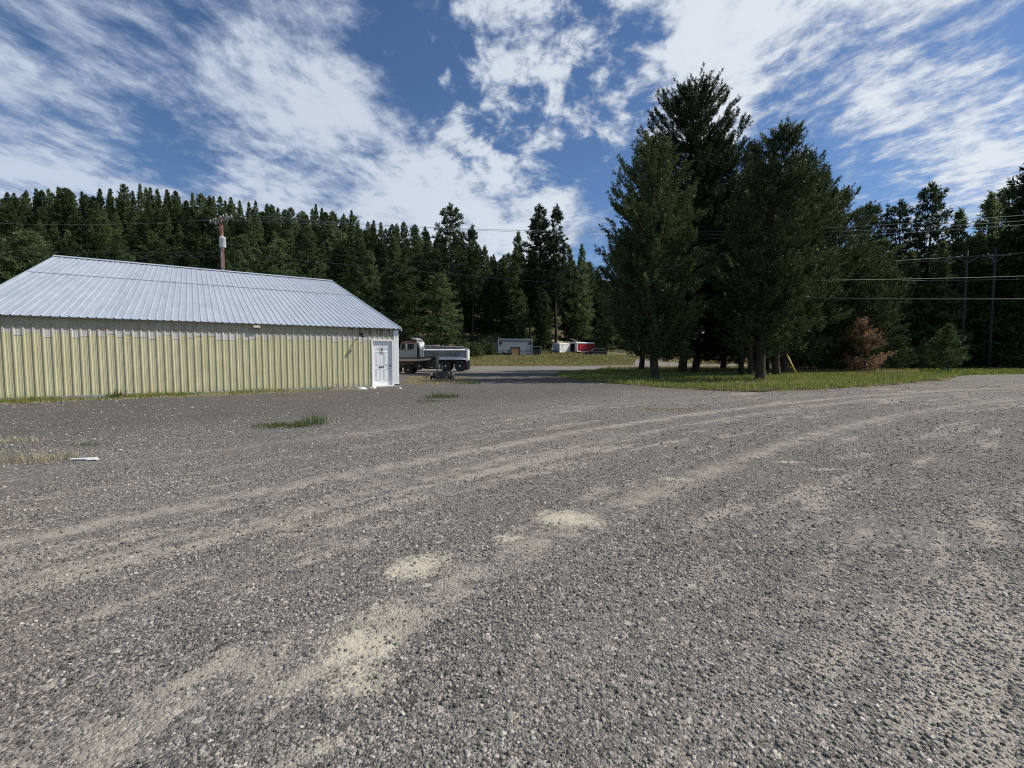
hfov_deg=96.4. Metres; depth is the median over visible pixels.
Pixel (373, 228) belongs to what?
fir tree
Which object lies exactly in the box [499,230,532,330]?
fir tree
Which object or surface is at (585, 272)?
power line
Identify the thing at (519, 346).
trailer
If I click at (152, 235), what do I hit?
fir tree
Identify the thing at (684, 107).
pine tree
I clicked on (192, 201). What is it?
fir tree
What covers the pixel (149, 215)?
fir tree
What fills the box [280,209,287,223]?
fir tree
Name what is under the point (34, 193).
fir tree
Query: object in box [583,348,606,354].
parked car
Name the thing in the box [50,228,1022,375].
ground
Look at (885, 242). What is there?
fir tree
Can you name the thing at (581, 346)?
cargo trailer
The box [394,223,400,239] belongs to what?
pine tree
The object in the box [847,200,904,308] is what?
pine tree
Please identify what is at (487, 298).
pine tree
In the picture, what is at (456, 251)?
pine tree
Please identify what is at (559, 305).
pine tree
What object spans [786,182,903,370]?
pine tree
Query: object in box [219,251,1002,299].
power line
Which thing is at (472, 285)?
pine tree
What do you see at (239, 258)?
fir tree
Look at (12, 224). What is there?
pine tree
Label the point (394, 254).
fir tree
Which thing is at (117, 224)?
fir tree
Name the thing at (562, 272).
fir tree
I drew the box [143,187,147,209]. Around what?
fir tree
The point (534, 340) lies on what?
shrub
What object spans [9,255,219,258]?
power line
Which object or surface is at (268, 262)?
fir tree
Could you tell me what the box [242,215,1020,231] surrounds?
power line
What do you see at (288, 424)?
weeds
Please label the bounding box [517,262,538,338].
pine tree
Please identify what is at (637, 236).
power line
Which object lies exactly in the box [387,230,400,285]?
fir tree
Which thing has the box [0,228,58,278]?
fir tree
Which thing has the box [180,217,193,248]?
fir tree
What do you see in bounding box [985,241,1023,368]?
fir tree
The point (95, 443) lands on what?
weeds
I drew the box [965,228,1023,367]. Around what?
fir tree
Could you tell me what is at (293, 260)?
pine tree
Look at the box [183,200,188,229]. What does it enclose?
fir tree
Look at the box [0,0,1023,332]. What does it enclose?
sky
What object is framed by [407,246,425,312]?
pine tree
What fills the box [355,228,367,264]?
fir tree
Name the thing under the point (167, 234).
fir tree
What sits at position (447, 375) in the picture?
tyre
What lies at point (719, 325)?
pine tree
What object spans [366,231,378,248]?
pine tree
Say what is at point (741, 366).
utility pole
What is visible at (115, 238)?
fir tree
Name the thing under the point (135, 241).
pine tree
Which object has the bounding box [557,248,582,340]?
fir tree
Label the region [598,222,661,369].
pine tree
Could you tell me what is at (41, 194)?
pine tree
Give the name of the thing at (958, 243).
fir tree
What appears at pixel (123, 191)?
fir tree
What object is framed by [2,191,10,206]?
pine tree
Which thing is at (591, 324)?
fir tree
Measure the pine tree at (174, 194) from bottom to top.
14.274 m
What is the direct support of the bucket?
on the gravel yard at (166, 715)
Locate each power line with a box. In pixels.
[0,250,218,252]
[1,220,201,224]
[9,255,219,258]
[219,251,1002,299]
[226,213,1014,238]
[226,244,1015,280]
[230,216,1014,234]
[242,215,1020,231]
[882,257,1013,264]
[897,252,1023,260]
[917,279,1008,280]
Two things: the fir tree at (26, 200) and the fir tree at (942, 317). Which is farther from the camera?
the fir tree at (26, 200)
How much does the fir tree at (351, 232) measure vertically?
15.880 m
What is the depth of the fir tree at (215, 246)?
113.88 m
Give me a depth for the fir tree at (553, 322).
121.44 m
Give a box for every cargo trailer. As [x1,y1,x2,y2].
[553,343,570,352]
[570,342,593,351]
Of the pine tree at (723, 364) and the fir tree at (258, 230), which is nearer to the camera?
the pine tree at (723, 364)
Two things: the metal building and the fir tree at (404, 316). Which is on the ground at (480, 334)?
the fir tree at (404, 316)
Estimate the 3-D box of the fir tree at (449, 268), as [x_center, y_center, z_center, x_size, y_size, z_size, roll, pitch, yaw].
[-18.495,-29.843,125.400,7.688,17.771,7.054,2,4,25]
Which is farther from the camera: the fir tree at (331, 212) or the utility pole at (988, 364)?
the fir tree at (331, 212)
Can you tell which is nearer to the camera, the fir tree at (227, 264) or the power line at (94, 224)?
the power line at (94, 224)
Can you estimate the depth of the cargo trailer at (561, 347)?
96.08 m
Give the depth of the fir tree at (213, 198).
150.54 m
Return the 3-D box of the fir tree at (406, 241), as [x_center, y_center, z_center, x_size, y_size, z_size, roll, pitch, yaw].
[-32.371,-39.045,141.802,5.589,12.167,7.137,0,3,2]
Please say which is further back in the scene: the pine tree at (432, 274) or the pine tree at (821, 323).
the pine tree at (432, 274)
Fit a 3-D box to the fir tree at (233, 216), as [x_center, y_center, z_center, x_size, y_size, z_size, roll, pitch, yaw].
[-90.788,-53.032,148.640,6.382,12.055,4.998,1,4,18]
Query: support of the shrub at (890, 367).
on the ground at (480, 334)
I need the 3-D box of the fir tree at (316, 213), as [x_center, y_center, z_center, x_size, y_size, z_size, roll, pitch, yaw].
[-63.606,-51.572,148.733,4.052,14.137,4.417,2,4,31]
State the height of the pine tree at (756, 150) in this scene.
20.675 m
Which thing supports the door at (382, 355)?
in the metal building
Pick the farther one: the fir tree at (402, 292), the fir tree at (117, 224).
the fir tree at (117, 224)
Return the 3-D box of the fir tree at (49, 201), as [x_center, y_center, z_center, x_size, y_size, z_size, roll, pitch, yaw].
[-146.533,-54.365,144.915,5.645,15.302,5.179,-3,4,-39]
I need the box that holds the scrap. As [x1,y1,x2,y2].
[70,457,98,460]
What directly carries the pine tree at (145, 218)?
on the ground at (480, 334)
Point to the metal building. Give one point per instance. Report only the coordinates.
(77, 327)
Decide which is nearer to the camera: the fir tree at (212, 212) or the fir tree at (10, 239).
the fir tree at (10, 239)
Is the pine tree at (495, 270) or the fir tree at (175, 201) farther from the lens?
the fir tree at (175, 201)
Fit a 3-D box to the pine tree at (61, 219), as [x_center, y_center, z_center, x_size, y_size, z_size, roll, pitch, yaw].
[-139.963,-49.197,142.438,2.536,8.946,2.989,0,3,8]
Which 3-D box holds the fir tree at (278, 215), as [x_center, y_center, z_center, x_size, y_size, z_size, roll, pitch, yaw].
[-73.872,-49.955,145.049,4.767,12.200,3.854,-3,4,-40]
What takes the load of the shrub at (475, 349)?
on the ground at (480, 334)
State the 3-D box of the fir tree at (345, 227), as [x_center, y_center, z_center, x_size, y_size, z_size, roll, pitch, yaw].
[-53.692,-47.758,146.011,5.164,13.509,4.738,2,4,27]
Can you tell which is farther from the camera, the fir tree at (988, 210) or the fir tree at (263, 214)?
the fir tree at (263, 214)
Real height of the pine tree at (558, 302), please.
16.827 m
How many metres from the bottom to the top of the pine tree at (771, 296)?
15.648 m
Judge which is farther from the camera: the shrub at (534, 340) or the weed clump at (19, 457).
the shrub at (534, 340)
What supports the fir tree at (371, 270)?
on the ground at (480, 334)
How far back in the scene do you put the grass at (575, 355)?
81.44 m
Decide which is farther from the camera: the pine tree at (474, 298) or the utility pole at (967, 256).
the pine tree at (474, 298)
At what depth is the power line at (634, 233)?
36.07 m
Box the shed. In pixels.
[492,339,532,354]
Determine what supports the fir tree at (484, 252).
on the ground at (480, 334)
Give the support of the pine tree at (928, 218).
on the ground at (480, 334)
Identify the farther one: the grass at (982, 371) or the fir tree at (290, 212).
the fir tree at (290, 212)
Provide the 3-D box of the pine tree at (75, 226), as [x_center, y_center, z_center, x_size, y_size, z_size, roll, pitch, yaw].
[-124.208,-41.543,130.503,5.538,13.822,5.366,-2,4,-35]
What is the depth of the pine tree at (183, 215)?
138.89 m
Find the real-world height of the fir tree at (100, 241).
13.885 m
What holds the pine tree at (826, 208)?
on the grass bank
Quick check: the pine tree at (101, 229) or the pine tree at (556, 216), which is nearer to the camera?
the pine tree at (556, 216)
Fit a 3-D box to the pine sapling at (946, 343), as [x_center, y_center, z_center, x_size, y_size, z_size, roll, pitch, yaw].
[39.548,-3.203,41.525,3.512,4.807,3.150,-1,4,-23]
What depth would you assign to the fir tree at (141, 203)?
144.49 m
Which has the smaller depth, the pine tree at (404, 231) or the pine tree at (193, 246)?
the pine tree at (193, 246)
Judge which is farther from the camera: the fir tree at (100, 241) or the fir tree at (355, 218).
the fir tree at (355, 218)
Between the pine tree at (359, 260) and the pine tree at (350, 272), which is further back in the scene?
the pine tree at (359, 260)
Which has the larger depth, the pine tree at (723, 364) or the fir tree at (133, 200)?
the fir tree at (133, 200)
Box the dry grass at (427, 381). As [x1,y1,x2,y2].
[402,375,474,384]
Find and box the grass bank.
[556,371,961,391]
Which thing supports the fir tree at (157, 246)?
on the ground at (480, 334)
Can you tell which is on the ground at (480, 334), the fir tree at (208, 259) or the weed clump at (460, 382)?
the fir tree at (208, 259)
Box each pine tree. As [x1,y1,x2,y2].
[0,200,23,249]
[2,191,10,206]
[18,193,29,216]
[22,210,36,229]
[28,225,47,248]
[34,207,52,233]
[36,190,47,222]
[37,237,88,257]
[45,217,57,237]
[57,212,66,238]
[64,214,86,251]
[79,194,89,222]
[84,210,107,257]
[92,219,110,250]
[105,208,113,235]
[106,236,130,257]
[127,212,134,229]
[128,233,145,262]
[130,221,148,250]
[134,213,152,247]
[152,208,160,233]
[162,250,204,267]
[170,190,181,219]
[170,205,179,234]
[177,210,189,238]
[180,232,202,266]
[181,201,190,212]
[184,220,201,250]
[198,232,215,267]
[226,216,235,242]
[236,217,249,246]
[263,221,278,251]
[281,215,295,235]
[287,258,300,276]
[291,231,313,272]
[311,225,326,270]
[321,212,328,230]
[321,237,367,302]
[322,225,334,245]
[332,213,338,229]
[348,242,369,302]
[357,230,373,255]
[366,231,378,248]
[371,241,391,294]
[387,223,395,249]
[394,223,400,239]
[395,246,411,308]
[400,221,408,247]
[404,252,434,341]
[407,224,420,247]
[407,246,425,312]
[421,226,430,250]
[422,241,436,295]
[425,202,474,343]
[427,271,437,308]
[428,249,443,315]
[432,235,442,252]
[455,260,475,333]
[460,223,487,344]
[461,294,478,341]
[462,259,480,307]
[478,276,502,341]
[490,262,500,321]
[497,267,513,317]
[510,288,530,338]
[513,294,529,338]
[517,203,563,335]
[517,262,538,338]
[530,287,548,347]
[535,290,554,351]
[541,203,570,342]
[550,278,563,312]
[554,263,564,311]
[582,262,599,326]
[593,129,718,378]
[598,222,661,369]
[605,62,772,372]
[659,125,760,372]
[693,194,747,368]
[707,138,792,369]
[708,115,836,379]
[733,211,769,374]
[740,150,847,374]
[744,161,859,370]
[765,356,769,369]
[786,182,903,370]
[814,241,915,368]
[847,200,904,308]
[879,197,932,305]
[895,180,959,307]
[989,163,1023,367]
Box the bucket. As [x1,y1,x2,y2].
[430,372,434,378]
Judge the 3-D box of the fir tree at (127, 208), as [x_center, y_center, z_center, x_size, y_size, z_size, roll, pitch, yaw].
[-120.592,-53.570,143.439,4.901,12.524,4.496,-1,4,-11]
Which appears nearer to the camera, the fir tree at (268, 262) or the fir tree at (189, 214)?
the fir tree at (268, 262)
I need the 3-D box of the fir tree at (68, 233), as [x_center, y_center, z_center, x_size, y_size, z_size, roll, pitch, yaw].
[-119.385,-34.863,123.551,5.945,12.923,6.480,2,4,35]
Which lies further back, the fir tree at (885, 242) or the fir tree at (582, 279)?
the fir tree at (582, 279)
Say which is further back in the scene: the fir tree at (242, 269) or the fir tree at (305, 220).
the fir tree at (305, 220)
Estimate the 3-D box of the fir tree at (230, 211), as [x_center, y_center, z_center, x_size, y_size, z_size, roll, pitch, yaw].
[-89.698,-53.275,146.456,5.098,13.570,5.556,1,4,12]
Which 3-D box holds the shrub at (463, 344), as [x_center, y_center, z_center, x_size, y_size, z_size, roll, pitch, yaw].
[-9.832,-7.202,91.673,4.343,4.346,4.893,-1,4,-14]
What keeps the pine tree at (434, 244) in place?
on the ground at (480, 334)
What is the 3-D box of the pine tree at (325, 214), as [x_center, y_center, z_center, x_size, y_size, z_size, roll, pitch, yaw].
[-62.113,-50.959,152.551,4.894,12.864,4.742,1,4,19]
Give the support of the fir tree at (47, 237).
on the ground at (480, 334)
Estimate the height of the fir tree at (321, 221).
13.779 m
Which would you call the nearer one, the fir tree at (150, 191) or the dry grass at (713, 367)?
the dry grass at (713, 367)
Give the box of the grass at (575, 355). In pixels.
[439,350,632,365]
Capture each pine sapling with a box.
[883,341,918,369]
[913,337,932,368]
[924,323,971,370]
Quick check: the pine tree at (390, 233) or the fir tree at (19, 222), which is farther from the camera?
the pine tree at (390, 233)
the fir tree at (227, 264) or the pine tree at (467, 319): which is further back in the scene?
the fir tree at (227, 264)
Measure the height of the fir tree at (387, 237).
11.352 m
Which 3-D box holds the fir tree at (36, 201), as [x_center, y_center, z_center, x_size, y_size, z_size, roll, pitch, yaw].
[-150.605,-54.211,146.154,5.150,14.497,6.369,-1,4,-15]
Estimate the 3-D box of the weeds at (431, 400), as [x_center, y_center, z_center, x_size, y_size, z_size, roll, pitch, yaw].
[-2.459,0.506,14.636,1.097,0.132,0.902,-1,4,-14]
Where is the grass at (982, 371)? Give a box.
[851,367,1023,374]
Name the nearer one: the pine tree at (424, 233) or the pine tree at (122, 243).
the pine tree at (122, 243)
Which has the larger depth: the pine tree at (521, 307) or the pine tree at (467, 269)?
the pine tree at (467, 269)
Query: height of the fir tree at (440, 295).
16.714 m
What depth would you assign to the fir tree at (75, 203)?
145.88 m
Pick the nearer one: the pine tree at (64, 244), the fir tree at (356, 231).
the pine tree at (64, 244)
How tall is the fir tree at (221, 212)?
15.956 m
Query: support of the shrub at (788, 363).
on the ground at (480, 334)
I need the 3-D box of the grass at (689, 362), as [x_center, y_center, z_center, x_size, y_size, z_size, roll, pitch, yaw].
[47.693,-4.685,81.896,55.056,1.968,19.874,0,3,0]
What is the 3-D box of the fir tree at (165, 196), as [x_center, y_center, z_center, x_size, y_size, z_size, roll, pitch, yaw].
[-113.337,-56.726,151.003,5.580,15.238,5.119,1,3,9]
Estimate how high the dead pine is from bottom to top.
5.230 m
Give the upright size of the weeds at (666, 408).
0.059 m
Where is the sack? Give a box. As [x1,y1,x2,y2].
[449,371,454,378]
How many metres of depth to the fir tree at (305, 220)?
133.09 m
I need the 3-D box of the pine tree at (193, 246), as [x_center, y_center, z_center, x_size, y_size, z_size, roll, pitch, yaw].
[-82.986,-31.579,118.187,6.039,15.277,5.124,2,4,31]
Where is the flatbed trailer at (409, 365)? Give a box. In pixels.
[399,356,443,373]
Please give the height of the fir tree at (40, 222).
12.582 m
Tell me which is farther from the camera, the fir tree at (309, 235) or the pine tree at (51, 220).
the pine tree at (51, 220)
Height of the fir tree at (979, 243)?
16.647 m
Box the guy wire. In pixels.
[767,325,796,373]
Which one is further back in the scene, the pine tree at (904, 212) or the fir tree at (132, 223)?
the fir tree at (132, 223)
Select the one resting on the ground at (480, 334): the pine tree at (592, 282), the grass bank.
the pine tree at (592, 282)
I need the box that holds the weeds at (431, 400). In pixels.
[418,399,450,402]
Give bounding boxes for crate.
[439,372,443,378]
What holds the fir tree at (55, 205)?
on the ground at (480, 334)
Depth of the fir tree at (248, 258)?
112.27 m
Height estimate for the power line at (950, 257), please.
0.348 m
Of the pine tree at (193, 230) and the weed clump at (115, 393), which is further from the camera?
the pine tree at (193, 230)
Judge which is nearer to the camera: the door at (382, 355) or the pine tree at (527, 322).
the door at (382, 355)
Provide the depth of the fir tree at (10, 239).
119.91 m
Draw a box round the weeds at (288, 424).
[252,420,326,429]
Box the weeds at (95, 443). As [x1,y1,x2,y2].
[64,441,113,446]
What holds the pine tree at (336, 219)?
on the ground at (480, 334)
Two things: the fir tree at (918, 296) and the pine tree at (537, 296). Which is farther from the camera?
the pine tree at (537, 296)
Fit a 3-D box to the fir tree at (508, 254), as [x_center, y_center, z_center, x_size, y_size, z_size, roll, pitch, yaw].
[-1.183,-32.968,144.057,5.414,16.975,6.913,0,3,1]
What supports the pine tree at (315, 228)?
on the ground at (480, 334)
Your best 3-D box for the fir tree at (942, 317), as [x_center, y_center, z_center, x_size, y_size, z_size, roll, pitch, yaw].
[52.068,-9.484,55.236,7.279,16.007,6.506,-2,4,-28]
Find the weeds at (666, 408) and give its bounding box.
[621,407,709,410]
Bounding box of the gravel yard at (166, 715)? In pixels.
[0,357,1023,767]
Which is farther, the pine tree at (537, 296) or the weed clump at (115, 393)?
the pine tree at (537, 296)
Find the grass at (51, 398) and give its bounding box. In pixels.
[0,386,331,403]
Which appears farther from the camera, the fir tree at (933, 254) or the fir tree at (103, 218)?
the fir tree at (103, 218)
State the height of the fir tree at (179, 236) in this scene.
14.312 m
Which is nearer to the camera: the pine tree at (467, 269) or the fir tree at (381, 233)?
the pine tree at (467, 269)
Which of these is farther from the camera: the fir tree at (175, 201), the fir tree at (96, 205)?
the fir tree at (175, 201)
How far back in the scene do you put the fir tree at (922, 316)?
60.72 m
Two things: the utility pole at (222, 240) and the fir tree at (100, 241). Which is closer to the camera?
the utility pole at (222, 240)
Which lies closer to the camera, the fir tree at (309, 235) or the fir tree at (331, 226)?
the fir tree at (309, 235)
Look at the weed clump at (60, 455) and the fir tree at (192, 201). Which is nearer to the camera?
the weed clump at (60, 455)
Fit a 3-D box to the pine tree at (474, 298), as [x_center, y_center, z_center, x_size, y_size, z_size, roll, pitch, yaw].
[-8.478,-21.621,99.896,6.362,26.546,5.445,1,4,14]
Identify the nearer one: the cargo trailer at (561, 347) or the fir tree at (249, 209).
the cargo trailer at (561, 347)
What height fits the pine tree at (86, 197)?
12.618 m
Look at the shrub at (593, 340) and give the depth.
116.04 m
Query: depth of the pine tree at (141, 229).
121.39 m
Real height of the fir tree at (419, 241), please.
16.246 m
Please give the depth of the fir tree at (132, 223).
131.48 m
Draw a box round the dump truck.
[399,338,469,371]
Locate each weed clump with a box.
[0,434,63,443]
[0,448,78,465]
[21,447,92,461]
[107,391,125,397]
[295,412,336,424]
[420,391,466,398]
[449,381,484,383]
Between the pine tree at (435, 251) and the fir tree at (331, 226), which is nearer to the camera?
the pine tree at (435, 251)
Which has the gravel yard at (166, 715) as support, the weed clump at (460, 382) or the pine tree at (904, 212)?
the weed clump at (460, 382)
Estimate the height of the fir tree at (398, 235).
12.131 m
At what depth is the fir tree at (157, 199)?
146.29 m
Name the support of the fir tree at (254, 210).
on the ground at (480, 334)
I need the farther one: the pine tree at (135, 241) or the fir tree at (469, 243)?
the fir tree at (469, 243)
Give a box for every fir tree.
[0,197,32,236]
[0,199,5,232]
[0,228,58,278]
[0,235,22,283]
[1,235,18,261]
[16,218,24,233]
[22,190,35,225]
[30,188,37,215]
[32,191,42,230]
[36,220,48,235]
[37,188,57,229]
[45,234,54,248]
[49,221,61,254]
[50,187,77,231]
[51,186,68,236]
[59,192,80,220]
[59,230,73,253]
[73,210,85,242]
[76,191,87,226]
[80,232,108,259]
[81,217,101,258]
[84,195,99,221]
[89,200,111,240]
[94,188,104,212]
[99,207,113,256]
[101,187,120,233]
[105,241,124,260]
[111,212,123,236]
[111,232,124,258]
[113,193,128,233]
[114,184,133,212]
[119,193,132,231]
[121,253,135,261]
[124,210,140,249]
[129,190,137,214]
[132,239,177,265]
[134,183,144,218]
[138,230,164,263]
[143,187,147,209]
[144,187,155,209]
[144,193,154,223]
[147,208,154,231]
[152,188,162,217]
[152,209,175,242]
[156,202,178,251]
[163,188,167,203]
[165,191,173,218]
[167,196,183,230]
[171,223,184,259]
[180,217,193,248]
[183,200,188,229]
[185,207,195,228]
[190,192,196,214]
[192,193,209,228]
[197,195,217,251]
[197,216,204,261]
[201,241,216,268]
[206,226,238,270]
[211,208,235,257]
[212,196,216,210]
[216,196,230,235]
[225,202,239,234]
[225,259,232,270]
[226,197,238,237]
[231,234,254,264]
[232,249,247,270]
[236,200,243,234]
[236,259,253,272]
[238,241,307,277]
[241,212,261,252]
[244,201,252,221]
[244,251,253,271]
[251,200,258,224]
[253,211,268,236]
[253,214,266,253]
[253,243,264,272]
[257,211,267,243]
[263,204,281,236]
[263,231,278,266]
[265,238,293,275]
[276,207,282,238]
[279,228,295,253]
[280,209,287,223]
[284,207,298,234]
[284,230,301,267]
[289,222,302,253]
[290,224,333,281]
[296,211,304,230]
[302,214,310,258]
[309,208,317,226]
[313,204,321,236]
[318,207,325,244]
[321,214,338,266]
[324,210,339,226]
[325,230,360,290]
[341,213,348,233]
[347,210,355,252]
[348,215,363,247]
[353,222,359,250]
[354,251,393,317]
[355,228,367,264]
[364,221,371,250]
[368,261,441,347]
[371,220,377,240]
[377,222,387,249]
[384,228,388,251]
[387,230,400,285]
[388,236,400,289]
[388,297,417,340]
[395,230,402,246]
[399,238,413,256]
[409,237,425,267]
[416,272,463,345]
[442,244,456,301]
[463,237,473,251]
[468,245,501,332]
[495,254,511,329]
[498,291,524,338]
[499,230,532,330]
[505,252,514,275]
[548,277,559,324]
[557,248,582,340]
[561,249,567,314]
[565,243,594,341]
[575,298,594,333]
[590,279,618,349]
[593,285,612,330]
[600,288,622,345]
[846,237,924,349]
[882,247,940,367]
[884,274,931,341]
[901,272,966,366]
[909,239,973,368]
[912,262,1008,367]
[920,247,940,268]
[926,207,991,368]
[934,236,1019,367]
[951,190,1022,367]
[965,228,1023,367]
[966,186,1022,338]
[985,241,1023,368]
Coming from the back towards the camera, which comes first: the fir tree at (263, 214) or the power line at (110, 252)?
the fir tree at (263, 214)
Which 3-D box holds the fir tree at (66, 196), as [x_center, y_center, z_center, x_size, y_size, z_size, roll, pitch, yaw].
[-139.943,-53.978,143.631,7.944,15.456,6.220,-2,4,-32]
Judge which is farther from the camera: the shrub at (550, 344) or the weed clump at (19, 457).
the shrub at (550, 344)
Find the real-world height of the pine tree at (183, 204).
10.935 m
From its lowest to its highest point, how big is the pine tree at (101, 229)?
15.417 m
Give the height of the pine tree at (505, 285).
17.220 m
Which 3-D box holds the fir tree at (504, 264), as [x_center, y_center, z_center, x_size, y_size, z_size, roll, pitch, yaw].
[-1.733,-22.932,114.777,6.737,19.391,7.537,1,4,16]
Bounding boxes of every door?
[371,339,394,385]
[511,347,519,354]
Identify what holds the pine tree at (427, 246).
on the ground at (480, 334)
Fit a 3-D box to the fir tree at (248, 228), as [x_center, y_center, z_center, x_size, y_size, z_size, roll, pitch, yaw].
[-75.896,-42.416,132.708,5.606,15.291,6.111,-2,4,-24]
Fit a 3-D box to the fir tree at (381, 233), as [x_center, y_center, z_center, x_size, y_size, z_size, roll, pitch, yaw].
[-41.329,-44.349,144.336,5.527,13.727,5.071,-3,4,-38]
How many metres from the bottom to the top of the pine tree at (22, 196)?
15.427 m
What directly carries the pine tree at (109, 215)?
on the ground at (480, 334)
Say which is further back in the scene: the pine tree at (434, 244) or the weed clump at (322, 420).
the pine tree at (434, 244)
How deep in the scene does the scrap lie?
6.36 m
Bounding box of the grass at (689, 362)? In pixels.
[628,355,786,363]
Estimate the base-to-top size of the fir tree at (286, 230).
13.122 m
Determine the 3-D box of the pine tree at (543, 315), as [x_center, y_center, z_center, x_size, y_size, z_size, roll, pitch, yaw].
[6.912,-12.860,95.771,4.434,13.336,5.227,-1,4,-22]
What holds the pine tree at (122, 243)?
on the ground at (480, 334)
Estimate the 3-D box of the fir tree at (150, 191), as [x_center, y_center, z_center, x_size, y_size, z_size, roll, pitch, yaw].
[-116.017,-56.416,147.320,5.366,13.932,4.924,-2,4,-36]
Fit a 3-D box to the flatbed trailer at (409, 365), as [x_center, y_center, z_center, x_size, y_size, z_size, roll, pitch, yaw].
[-9.152,-1.619,38.648,6.871,1.491,2.489,0,3,0]
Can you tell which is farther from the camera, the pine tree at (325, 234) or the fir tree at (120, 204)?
the fir tree at (120, 204)
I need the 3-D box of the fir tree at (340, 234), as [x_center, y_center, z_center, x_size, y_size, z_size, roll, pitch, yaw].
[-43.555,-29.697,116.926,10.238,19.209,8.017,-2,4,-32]
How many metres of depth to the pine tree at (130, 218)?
139.68 m
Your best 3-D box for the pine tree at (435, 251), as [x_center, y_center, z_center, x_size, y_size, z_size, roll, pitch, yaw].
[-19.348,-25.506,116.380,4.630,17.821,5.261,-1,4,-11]
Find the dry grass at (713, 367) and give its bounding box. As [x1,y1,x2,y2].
[601,365,918,372]
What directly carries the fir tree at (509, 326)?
on the ground at (480, 334)
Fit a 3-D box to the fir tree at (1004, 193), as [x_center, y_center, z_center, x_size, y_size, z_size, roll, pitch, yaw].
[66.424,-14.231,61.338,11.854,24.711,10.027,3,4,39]
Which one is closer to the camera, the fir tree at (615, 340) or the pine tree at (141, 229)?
the fir tree at (615, 340)
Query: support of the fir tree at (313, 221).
on the ground at (480, 334)
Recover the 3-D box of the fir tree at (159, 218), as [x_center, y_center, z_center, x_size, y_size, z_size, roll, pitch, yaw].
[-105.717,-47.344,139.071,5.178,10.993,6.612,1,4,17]
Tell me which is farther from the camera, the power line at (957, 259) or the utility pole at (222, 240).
the power line at (957, 259)
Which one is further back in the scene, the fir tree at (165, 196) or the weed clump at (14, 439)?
the fir tree at (165, 196)
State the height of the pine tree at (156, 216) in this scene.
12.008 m
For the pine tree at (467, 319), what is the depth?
101.65 m
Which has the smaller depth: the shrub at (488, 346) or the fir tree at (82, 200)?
the shrub at (488, 346)
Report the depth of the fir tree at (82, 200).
142.45 m
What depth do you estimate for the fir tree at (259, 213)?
143.85 m
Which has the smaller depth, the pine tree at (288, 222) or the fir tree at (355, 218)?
the pine tree at (288, 222)
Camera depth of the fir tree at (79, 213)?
137.54 m
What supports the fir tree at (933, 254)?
on the ground at (480, 334)
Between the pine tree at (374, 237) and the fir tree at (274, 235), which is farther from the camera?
the pine tree at (374, 237)
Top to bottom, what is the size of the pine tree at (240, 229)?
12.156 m
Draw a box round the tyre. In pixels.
[444,372,449,378]
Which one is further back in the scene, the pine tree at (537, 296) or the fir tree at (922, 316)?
the pine tree at (537, 296)
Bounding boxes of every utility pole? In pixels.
[209,214,232,269]
[731,232,751,374]
[949,250,989,368]
[982,247,1011,367]
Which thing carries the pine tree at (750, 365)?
on the grass bank
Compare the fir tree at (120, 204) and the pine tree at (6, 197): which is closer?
the fir tree at (120, 204)
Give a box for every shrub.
[454,338,468,347]
[465,339,490,356]
[474,336,498,354]
[529,331,546,345]
[535,330,553,349]
[583,328,599,343]
[786,346,817,367]
[870,362,905,368]
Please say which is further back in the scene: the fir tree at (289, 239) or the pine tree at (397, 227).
the pine tree at (397, 227)
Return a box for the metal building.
[0,255,401,401]
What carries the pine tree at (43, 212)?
on the ground at (480, 334)
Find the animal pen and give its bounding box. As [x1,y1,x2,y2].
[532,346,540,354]
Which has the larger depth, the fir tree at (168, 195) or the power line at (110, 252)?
the fir tree at (168, 195)
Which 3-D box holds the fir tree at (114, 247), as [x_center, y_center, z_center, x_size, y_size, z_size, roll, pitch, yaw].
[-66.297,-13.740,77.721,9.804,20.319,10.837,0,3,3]
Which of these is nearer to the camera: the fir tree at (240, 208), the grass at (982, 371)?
the grass at (982, 371)
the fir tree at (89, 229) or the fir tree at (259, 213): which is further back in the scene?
the fir tree at (259, 213)
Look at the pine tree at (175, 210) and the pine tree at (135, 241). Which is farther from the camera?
the pine tree at (175, 210)
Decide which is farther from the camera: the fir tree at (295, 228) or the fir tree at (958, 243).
the fir tree at (295, 228)
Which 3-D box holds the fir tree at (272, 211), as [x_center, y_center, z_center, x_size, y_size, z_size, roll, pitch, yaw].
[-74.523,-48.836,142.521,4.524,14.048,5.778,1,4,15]
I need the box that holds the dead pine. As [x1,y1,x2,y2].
[841,317,897,370]

